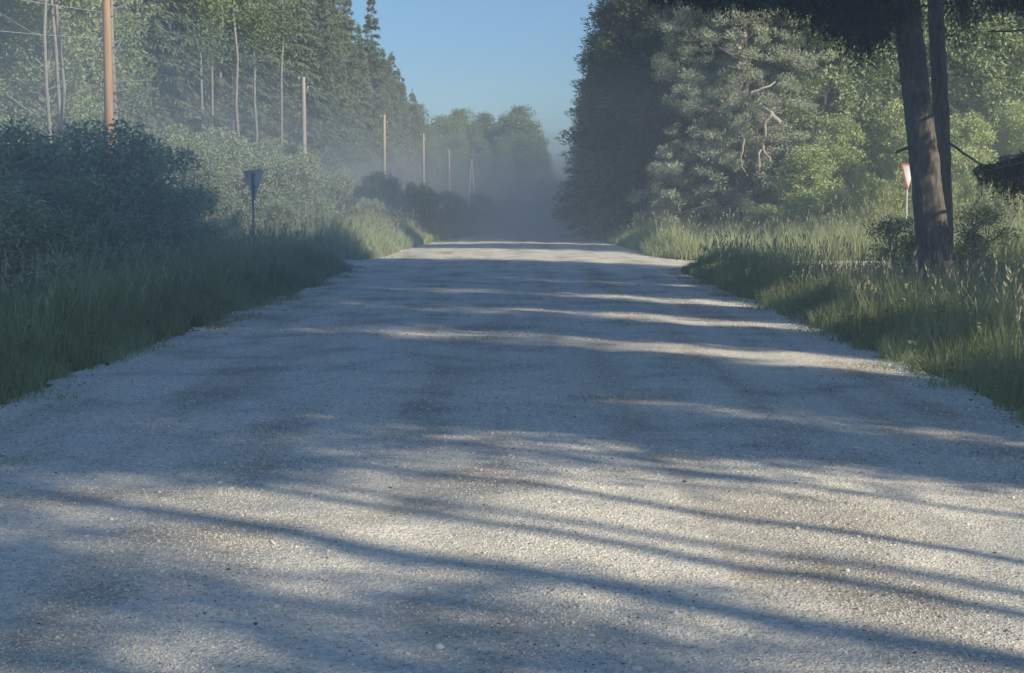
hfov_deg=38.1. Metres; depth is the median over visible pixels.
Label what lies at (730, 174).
spruce tree
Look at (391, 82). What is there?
spruce tree
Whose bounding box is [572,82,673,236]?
dark tree
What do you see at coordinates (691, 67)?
dark tree
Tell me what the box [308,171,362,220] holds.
bush
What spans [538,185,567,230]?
bush
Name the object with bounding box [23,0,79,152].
birch tree
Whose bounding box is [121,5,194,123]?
spruce tree
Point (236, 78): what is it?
birch tree
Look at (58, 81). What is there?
birch tree
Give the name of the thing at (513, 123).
aspen tree
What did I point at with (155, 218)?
bush
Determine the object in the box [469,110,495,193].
aspen tree
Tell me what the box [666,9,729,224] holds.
dark tree
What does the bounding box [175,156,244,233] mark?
willow bush
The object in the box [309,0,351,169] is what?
spruce tree
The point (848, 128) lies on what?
leafy bush
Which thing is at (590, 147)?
dark tree
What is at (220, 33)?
birch tree
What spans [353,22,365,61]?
spruce tree
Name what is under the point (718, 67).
dark tree
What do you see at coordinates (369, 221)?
grass seed heads
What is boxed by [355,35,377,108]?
spruce tree
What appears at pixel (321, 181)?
bush
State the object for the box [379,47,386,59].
spruce tree
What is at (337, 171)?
bush
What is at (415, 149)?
spruce tree
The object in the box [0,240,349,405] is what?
verge grass
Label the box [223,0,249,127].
birch tree
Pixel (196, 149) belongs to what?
willow bush
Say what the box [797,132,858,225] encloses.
leafy bush
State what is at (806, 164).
leafy bush
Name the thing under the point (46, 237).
bush
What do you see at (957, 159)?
leafy bush
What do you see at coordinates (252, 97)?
spruce tree
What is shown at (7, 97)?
aspen tree
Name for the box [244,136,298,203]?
bush
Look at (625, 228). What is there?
grass seed heads
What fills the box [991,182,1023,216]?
leafy bush
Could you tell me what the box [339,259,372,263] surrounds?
side road
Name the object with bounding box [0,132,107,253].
bush
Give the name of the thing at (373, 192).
bush
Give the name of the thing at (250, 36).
birch tree
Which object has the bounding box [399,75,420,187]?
spruce tree
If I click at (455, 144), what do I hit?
aspen tree
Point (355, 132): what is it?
spruce tree
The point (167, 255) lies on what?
grass seed heads
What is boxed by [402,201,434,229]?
bush
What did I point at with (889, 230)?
bush
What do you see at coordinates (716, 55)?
dark tree
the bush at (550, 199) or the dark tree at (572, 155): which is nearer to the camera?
the dark tree at (572, 155)
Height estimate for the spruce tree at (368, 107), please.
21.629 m
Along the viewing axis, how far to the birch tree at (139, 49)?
68.02 m
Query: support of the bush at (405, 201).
on the ground at (923, 368)
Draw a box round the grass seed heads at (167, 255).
[0,217,334,358]
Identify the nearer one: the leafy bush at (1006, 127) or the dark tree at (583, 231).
the leafy bush at (1006, 127)
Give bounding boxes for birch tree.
[0,0,88,158]
[9,0,100,150]
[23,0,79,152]
[129,1,144,129]
[134,1,153,129]
[155,0,174,131]
[160,3,202,123]
[172,0,245,138]
[178,0,239,152]
[209,2,239,147]
[215,0,266,135]
[218,0,239,136]
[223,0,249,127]
[225,0,293,152]
[235,3,269,85]
[255,27,281,89]
[258,0,308,149]
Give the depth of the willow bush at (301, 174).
51.51 m
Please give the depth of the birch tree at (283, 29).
90.61 m
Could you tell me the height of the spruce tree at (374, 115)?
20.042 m
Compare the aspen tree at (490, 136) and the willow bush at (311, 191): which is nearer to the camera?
the willow bush at (311, 191)
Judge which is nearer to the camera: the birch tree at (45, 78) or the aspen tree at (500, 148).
the birch tree at (45, 78)
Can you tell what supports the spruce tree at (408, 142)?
on the ground at (923, 368)
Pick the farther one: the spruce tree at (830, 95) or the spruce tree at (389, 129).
the spruce tree at (389, 129)
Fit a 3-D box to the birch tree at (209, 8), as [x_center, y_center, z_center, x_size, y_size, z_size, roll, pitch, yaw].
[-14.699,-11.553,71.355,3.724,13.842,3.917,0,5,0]
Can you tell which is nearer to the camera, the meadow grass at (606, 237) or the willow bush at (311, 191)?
the willow bush at (311, 191)
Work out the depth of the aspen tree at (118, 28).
57.17 m
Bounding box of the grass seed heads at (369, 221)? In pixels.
[180,188,425,256]
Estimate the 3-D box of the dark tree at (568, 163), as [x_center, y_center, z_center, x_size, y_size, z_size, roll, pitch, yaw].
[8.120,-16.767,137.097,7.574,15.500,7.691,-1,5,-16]
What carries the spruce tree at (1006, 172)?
on the ground at (923, 368)
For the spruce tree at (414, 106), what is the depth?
232.41 m
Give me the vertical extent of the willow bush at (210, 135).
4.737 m
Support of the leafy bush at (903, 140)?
on the ground at (923, 368)
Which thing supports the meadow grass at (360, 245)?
on the ground at (923, 368)
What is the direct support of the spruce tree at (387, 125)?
on the ground at (923, 368)
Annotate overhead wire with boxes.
[2,31,102,38]
[22,0,101,11]
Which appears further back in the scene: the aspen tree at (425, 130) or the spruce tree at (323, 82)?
the aspen tree at (425, 130)
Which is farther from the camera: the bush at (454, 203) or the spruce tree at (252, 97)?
the bush at (454, 203)
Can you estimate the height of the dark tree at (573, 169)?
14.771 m
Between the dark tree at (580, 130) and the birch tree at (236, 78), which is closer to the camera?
the birch tree at (236, 78)
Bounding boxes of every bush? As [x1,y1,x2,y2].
[0,118,124,266]
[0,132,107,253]
[0,181,94,310]
[0,212,99,292]
[7,220,117,285]
[8,157,144,242]
[16,166,165,284]
[18,118,182,262]
[101,180,230,269]
[103,136,214,255]
[118,122,210,213]
[128,181,228,256]
[148,131,242,225]
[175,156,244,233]
[181,182,235,240]
[185,126,267,204]
[204,140,286,230]
[216,196,269,243]
[231,159,299,231]
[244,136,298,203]
[250,151,340,231]
[251,146,322,207]
[251,197,312,240]
[288,180,334,226]
[296,207,331,232]
[308,164,324,196]
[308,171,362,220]
[311,167,333,208]
[323,181,369,223]
[324,168,356,195]
[326,186,383,216]
[330,166,361,182]
[342,171,405,218]
[347,196,389,224]
[375,183,418,219]
[392,192,431,229]
[400,218,427,224]
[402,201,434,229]
[403,181,446,228]
[415,189,447,230]
[425,199,451,227]
[439,190,465,226]
[460,192,502,230]
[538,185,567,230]
[544,194,566,230]
[549,188,577,230]
[739,203,788,232]
[770,142,837,227]
[773,192,836,234]
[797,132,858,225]
[806,189,865,229]
[811,110,876,212]
[841,178,912,223]
[857,213,916,277]
[864,96,906,219]
[884,127,911,216]
[888,169,955,217]
[950,109,999,208]
[950,143,986,217]
[953,203,1023,272]
[966,173,1023,219]
[981,96,1023,214]
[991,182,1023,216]
[1006,114,1023,206]
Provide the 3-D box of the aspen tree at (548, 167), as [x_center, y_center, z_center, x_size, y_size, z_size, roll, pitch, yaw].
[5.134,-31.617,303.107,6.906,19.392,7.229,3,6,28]
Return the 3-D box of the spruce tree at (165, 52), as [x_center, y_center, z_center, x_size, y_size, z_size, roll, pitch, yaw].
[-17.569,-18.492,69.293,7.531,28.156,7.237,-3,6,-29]
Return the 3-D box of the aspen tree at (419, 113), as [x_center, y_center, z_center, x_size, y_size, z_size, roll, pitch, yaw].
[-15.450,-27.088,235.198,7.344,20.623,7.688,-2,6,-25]
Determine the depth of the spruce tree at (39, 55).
58.22 m
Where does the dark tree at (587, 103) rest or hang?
on the ground at (923, 368)
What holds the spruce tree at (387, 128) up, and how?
on the ground at (923, 368)
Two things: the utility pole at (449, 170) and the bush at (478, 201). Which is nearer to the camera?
the bush at (478, 201)
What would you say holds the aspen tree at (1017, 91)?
on the ground at (923, 368)
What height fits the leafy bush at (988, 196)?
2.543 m
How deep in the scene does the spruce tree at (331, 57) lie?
134.06 m
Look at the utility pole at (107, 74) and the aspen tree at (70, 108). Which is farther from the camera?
the aspen tree at (70, 108)
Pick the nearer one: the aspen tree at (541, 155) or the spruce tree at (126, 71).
the spruce tree at (126, 71)
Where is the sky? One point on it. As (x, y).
(494, 56)
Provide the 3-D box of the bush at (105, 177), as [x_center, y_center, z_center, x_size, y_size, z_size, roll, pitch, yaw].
[-9.496,-2.428,31.028,3.266,2.957,3.478,-4,6,-37]
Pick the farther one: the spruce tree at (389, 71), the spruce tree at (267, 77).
the spruce tree at (389, 71)
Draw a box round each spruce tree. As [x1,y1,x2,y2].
[2,8,131,134]
[6,0,96,172]
[76,9,145,141]
[95,0,163,173]
[117,0,226,148]
[120,0,216,144]
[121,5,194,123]
[161,4,243,149]
[161,24,206,148]
[197,11,257,145]
[216,0,278,167]
[218,51,265,153]
[229,0,300,147]
[249,0,293,155]
[262,0,323,165]
[274,0,337,170]
[293,10,338,186]
[298,6,331,167]
[303,4,332,167]
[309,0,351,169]
[309,0,353,166]
[317,0,365,169]
[324,1,365,184]
[327,30,356,177]
[333,4,361,169]
[336,5,364,178]
[337,0,370,178]
[340,0,378,185]
[340,6,374,177]
[340,38,375,180]
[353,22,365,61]
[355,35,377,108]
[355,40,387,183]
[359,0,401,182]
[359,64,382,182]
[362,64,387,172]
[367,38,397,176]
[370,57,396,170]
[370,60,392,172]
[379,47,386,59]
[379,50,402,180]
[379,72,402,182]
[382,57,410,179]
[382,90,405,190]
[387,51,412,179]
[387,74,410,190]
[388,86,415,187]
[395,67,416,181]
[396,78,417,185]
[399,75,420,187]
[403,85,420,189]
[406,89,431,190]
[647,0,957,284]
[681,6,811,223]
[747,21,886,214]
[880,9,1007,135]
[927,0,1010,260]
[958,0,1023,218]
[988,10,1022,121]
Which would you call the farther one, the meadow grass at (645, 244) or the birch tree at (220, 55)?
the birch tree at (220, 55)
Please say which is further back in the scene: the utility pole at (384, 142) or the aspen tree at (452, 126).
the aspen tree at (452, 126)
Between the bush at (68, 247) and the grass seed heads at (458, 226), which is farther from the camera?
the grass seed heads at (458, 226)
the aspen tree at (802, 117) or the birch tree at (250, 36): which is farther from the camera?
the birch tree at (250, 36)
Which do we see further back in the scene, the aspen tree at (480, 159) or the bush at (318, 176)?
the aspen tree at (480, 159)
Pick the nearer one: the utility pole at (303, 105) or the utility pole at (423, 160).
the utility pole at (303, 105)
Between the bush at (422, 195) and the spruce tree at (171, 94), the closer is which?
the spruce tree at (171, 94)
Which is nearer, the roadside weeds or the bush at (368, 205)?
the roadside weeds
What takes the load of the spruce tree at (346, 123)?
on the ground at (923, 368)
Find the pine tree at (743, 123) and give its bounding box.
[626,0,853,230]
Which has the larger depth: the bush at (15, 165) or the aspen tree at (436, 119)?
the aspen tree at (436, 119)
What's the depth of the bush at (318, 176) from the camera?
93.46 m
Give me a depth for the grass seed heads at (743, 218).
46.69 m
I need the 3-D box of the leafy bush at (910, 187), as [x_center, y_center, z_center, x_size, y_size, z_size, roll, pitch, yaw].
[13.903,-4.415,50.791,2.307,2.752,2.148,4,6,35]
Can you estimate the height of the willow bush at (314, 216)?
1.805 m
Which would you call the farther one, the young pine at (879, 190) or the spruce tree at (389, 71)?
the spruce tree at (389, 71)
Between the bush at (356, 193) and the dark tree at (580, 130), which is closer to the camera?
the bush at (356, 193)
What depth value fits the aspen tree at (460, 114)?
286.71 m
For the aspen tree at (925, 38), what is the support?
on the ground at (923, 368)
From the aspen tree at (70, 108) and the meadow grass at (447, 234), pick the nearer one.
the aspen tree at (70, 108)
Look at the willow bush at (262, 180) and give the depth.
50.28 m
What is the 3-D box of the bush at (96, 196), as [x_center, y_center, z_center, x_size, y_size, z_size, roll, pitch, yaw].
[-7.392,-1.627,25.474,2.773,2.566,2.561,0,5,3]
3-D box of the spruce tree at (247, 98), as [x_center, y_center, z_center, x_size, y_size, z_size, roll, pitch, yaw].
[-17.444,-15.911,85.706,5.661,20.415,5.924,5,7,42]
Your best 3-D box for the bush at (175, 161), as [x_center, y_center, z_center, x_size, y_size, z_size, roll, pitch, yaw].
[-8.583,-2.870,33.895,3.467,3.406,3.201,0,5,-1]
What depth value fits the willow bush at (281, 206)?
45.71 m
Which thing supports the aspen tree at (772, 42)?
on the ground at (923, 368)
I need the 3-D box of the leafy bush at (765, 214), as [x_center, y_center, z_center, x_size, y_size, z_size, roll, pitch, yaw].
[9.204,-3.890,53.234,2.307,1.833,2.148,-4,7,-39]
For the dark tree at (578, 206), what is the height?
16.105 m
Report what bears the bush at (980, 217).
on the ground at (923, 368)
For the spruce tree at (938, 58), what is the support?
on the ground at (923, 368)
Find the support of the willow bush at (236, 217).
on the ground at (923, 368)
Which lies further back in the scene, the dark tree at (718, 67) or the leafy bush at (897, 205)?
the dark tree at (718, 67)
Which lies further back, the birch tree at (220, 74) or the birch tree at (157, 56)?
the birch tree at (220, 74)
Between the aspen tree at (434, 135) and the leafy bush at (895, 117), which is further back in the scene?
the aspen tree at (434, 135)
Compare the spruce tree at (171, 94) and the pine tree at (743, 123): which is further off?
the spruce tree at (171, 94)
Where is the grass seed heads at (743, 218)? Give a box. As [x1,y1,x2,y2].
[619,194,1023,258]
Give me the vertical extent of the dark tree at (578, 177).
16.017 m
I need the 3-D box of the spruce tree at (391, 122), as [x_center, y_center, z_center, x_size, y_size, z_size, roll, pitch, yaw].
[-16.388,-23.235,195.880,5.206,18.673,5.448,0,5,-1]
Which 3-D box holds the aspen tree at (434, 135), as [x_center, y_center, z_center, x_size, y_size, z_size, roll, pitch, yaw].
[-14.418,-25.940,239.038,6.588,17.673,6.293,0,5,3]
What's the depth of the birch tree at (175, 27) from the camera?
75.84 m
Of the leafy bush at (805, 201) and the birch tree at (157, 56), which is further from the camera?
the birch tree at (157, 56)
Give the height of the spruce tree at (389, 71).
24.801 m
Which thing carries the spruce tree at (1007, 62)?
on the ground at (923, 368)
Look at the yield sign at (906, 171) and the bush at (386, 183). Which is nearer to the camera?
the yield sign at (906, 171)
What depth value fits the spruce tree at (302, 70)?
101.22 m
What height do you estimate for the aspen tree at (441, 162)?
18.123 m
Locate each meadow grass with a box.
[171,210,433,259]
[416,221,537,241]
[582,221,729,242]
[609,207,1023,260]
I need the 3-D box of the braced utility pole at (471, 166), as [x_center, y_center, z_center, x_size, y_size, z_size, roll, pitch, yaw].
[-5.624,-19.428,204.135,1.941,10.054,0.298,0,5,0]
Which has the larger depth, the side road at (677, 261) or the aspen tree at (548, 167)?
the aspen tree at (548, 167)
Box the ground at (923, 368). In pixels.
[1,208,1022,408]
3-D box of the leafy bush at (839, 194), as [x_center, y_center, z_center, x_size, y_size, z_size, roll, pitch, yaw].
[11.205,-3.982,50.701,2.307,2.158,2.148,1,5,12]
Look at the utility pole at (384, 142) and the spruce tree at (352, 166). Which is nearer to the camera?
the utility pole at (384, 142)
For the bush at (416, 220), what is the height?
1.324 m
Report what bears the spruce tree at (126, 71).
on the ground at (923, 368)
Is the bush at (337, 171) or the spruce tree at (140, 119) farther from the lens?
the bush at (337, 171)
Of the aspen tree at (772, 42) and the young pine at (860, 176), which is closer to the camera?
the young pine at (860, 176)
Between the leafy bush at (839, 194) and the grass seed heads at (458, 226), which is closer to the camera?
the leafy bush at (839, 194)
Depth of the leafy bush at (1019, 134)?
55.17 m
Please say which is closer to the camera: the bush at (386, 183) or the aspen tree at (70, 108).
the aspen tree at (70, 108)
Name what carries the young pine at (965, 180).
on the ground at (923, 368)
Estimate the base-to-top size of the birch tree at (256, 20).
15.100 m
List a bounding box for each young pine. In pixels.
[836,162,883,224]
[846,171,889,227]
[860,177,900,224]
[952,180,966,222]
[953,167,983,222]
[991,170,1023,223]
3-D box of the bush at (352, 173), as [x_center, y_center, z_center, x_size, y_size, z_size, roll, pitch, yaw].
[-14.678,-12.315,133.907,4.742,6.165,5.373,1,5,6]
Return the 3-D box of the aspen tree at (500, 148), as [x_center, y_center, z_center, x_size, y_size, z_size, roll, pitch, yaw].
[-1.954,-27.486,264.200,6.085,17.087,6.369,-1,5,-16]
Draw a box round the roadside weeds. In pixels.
[1,248,1023,410]
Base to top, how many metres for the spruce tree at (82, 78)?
23.101 m
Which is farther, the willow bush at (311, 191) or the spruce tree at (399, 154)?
the spruce tree at (399, 154)
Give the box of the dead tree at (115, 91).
[110,0,152,152]
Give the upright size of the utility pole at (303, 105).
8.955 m
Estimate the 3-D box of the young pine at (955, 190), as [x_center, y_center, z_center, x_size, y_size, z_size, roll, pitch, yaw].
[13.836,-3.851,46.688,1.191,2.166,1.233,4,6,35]
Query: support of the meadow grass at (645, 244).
on the ground at (923, 368)
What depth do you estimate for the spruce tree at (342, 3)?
162.96 m
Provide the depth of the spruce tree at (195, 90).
78.91 m
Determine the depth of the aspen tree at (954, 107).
59.29 m
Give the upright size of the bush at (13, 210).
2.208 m
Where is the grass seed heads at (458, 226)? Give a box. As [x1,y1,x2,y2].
[411,211,535,235]
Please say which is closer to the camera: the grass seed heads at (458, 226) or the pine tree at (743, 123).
the pine tree at (743, 123)
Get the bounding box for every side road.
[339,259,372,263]
[656,259,915,270]
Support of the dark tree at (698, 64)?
on the ground at (923, 368)
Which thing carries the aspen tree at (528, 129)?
on the ground at (923, 368)
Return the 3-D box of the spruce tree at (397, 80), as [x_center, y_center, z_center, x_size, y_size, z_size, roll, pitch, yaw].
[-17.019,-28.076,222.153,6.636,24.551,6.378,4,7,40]
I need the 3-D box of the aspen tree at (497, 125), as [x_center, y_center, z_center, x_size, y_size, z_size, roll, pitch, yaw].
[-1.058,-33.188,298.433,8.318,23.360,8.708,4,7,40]
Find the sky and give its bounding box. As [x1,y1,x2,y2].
[308,0,1009,206]
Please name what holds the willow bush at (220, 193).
on the ground at (923, 368)
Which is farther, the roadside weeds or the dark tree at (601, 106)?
the dark tree at (601, 106)
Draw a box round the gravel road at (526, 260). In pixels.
[0,230,1023,672]
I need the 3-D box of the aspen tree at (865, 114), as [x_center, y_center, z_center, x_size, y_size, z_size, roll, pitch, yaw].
[14.377,-11.427,60.215,4.732,15.203,4.864,-1,5,-9]
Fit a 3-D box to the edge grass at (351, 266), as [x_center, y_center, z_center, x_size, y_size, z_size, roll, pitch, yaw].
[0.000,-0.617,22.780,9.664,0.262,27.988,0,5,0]
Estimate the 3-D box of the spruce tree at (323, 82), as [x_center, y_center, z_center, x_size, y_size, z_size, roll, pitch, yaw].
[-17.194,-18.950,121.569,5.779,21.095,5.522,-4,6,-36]
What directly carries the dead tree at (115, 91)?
on the ground at (923, 368)
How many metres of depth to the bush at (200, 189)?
35.01 m
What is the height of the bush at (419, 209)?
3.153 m
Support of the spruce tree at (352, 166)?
on the ground at (923, 368)
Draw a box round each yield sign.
[244,170,262,246]
[901,163,910,246]
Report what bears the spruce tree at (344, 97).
on the ground at (923, 368)
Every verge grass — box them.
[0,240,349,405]
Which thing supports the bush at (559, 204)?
on the ground at (923, 368)
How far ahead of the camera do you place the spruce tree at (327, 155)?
117.68 m
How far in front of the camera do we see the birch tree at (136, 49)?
68.08 m
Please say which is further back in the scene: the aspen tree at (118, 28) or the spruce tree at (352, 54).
the spruce tree at (352, 54)
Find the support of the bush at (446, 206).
on the ground at (923, 368)
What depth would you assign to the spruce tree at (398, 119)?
202.53 m
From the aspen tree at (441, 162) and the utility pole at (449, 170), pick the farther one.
the aspen tree at (441, 162)
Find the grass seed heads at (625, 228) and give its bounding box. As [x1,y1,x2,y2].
[584,214,716,235]
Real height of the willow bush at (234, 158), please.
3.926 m
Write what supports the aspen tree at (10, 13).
on the ground at (923, 368)
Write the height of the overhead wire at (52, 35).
0.433 m
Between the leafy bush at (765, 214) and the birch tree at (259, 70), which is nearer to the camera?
the leafy bush at (765, 214)
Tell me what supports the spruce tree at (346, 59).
on the ground at (923, 368)
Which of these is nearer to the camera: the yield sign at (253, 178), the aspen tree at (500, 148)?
the yield sign at (253, 178)
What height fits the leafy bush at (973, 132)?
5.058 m
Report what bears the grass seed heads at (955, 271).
on the ground at (923, 368)
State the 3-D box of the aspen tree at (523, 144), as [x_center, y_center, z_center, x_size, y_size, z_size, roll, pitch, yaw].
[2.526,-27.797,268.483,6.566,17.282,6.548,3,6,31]
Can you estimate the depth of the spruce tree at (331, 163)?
115.83 m
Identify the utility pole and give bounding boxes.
[102,0,113,152]
[298,77,307,166]
[380,115,387,177]
[420,133,425,189]
[448,149,449,196]
[467,159,474,201]
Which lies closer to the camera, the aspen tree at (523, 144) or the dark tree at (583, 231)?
the dark tree at (583, 231)
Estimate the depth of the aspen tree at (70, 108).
52.61 m
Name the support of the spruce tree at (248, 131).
on the ground at (923, 368)
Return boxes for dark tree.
[549,30,605,228]
[550,0,662,229]
[552,0,734,230]
[557,77,586,222]
[558,0,711,228]
[558,79,607,236]
[558,105,585,232]
[560,0,710,238]
[561,150,583,228]
[565,102,604,234]
[568,47,671,236]
[570,73,587,222]
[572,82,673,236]
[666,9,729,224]
[667,11,711,140]
[671,8,729,198]
[674,11,775,227]
[682,10,728,190]
[691,11,762,198]
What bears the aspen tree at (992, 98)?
on the ground at (923, 368)
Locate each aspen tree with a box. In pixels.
[0,0,42,153]
[0,0,75,160]
[0,0,118,160]
[42,0,164,182]
[407,102,437,190]
[410,121,441,195]
[422,123,441,194]
[429,113,458,201]
[431,130,447,199]
[434,115,469,195]
[438,132,472,204]
[444,107,475,194]
[461,120,493,197]
[461,135,494,204]
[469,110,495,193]
[479,126,509,201]
[485,135,516,210]
[490,115,516,208]
[492,110,532,220]
[504,103,541,208]
[510,135,541,217]
[520,118,551,220]
[528,135,553,212]
[728,10,836,202]
[767,8,884,185]
[815,16,903,188]
[851,0,972,182]
[893,2,1020,170]
[948,0,1023,166]
[992,3,1023,138]
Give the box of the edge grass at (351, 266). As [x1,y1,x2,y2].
[0,260,1023,424]
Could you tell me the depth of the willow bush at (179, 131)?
51.38 m
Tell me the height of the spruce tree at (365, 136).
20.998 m
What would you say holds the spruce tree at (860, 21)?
on the ground at (923, 368)
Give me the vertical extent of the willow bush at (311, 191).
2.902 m
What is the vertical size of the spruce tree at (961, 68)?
22.352 m
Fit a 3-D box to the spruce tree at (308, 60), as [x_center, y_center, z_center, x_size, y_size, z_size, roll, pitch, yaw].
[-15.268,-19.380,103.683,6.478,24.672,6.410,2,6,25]
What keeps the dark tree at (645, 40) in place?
on the ground at (923, 368)
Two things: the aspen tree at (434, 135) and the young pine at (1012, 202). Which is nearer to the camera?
the young pine at (1012, 202)
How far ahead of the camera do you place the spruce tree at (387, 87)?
200.97 m
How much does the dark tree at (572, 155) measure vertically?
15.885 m
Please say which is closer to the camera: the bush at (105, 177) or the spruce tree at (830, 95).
the bush at (105, 177)
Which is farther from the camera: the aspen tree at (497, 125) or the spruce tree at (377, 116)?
the aspen tree at (497, 125)
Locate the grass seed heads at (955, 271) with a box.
[699,206,1023,378]
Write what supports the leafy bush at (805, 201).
on the ground at (923, 368)
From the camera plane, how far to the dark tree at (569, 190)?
98.54 m
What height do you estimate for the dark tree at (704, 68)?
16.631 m
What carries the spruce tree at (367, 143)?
on the ground at (923, 368)
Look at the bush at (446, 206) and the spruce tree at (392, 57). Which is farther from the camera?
the spruce tree at (392, 57)
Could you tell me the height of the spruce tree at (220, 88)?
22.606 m
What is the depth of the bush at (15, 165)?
24.76 m
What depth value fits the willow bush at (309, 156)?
59.83 m
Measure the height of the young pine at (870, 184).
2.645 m
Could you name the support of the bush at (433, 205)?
on the ground at (923, 368)
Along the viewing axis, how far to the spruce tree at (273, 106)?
97.20 m
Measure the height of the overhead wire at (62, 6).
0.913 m
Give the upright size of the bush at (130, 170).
3.698 m
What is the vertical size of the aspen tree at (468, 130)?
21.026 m
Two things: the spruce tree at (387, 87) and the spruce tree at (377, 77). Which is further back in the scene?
the spruce tree at (387, 87)
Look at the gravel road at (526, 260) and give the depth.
7.71 m
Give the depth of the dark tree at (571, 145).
145.63 m

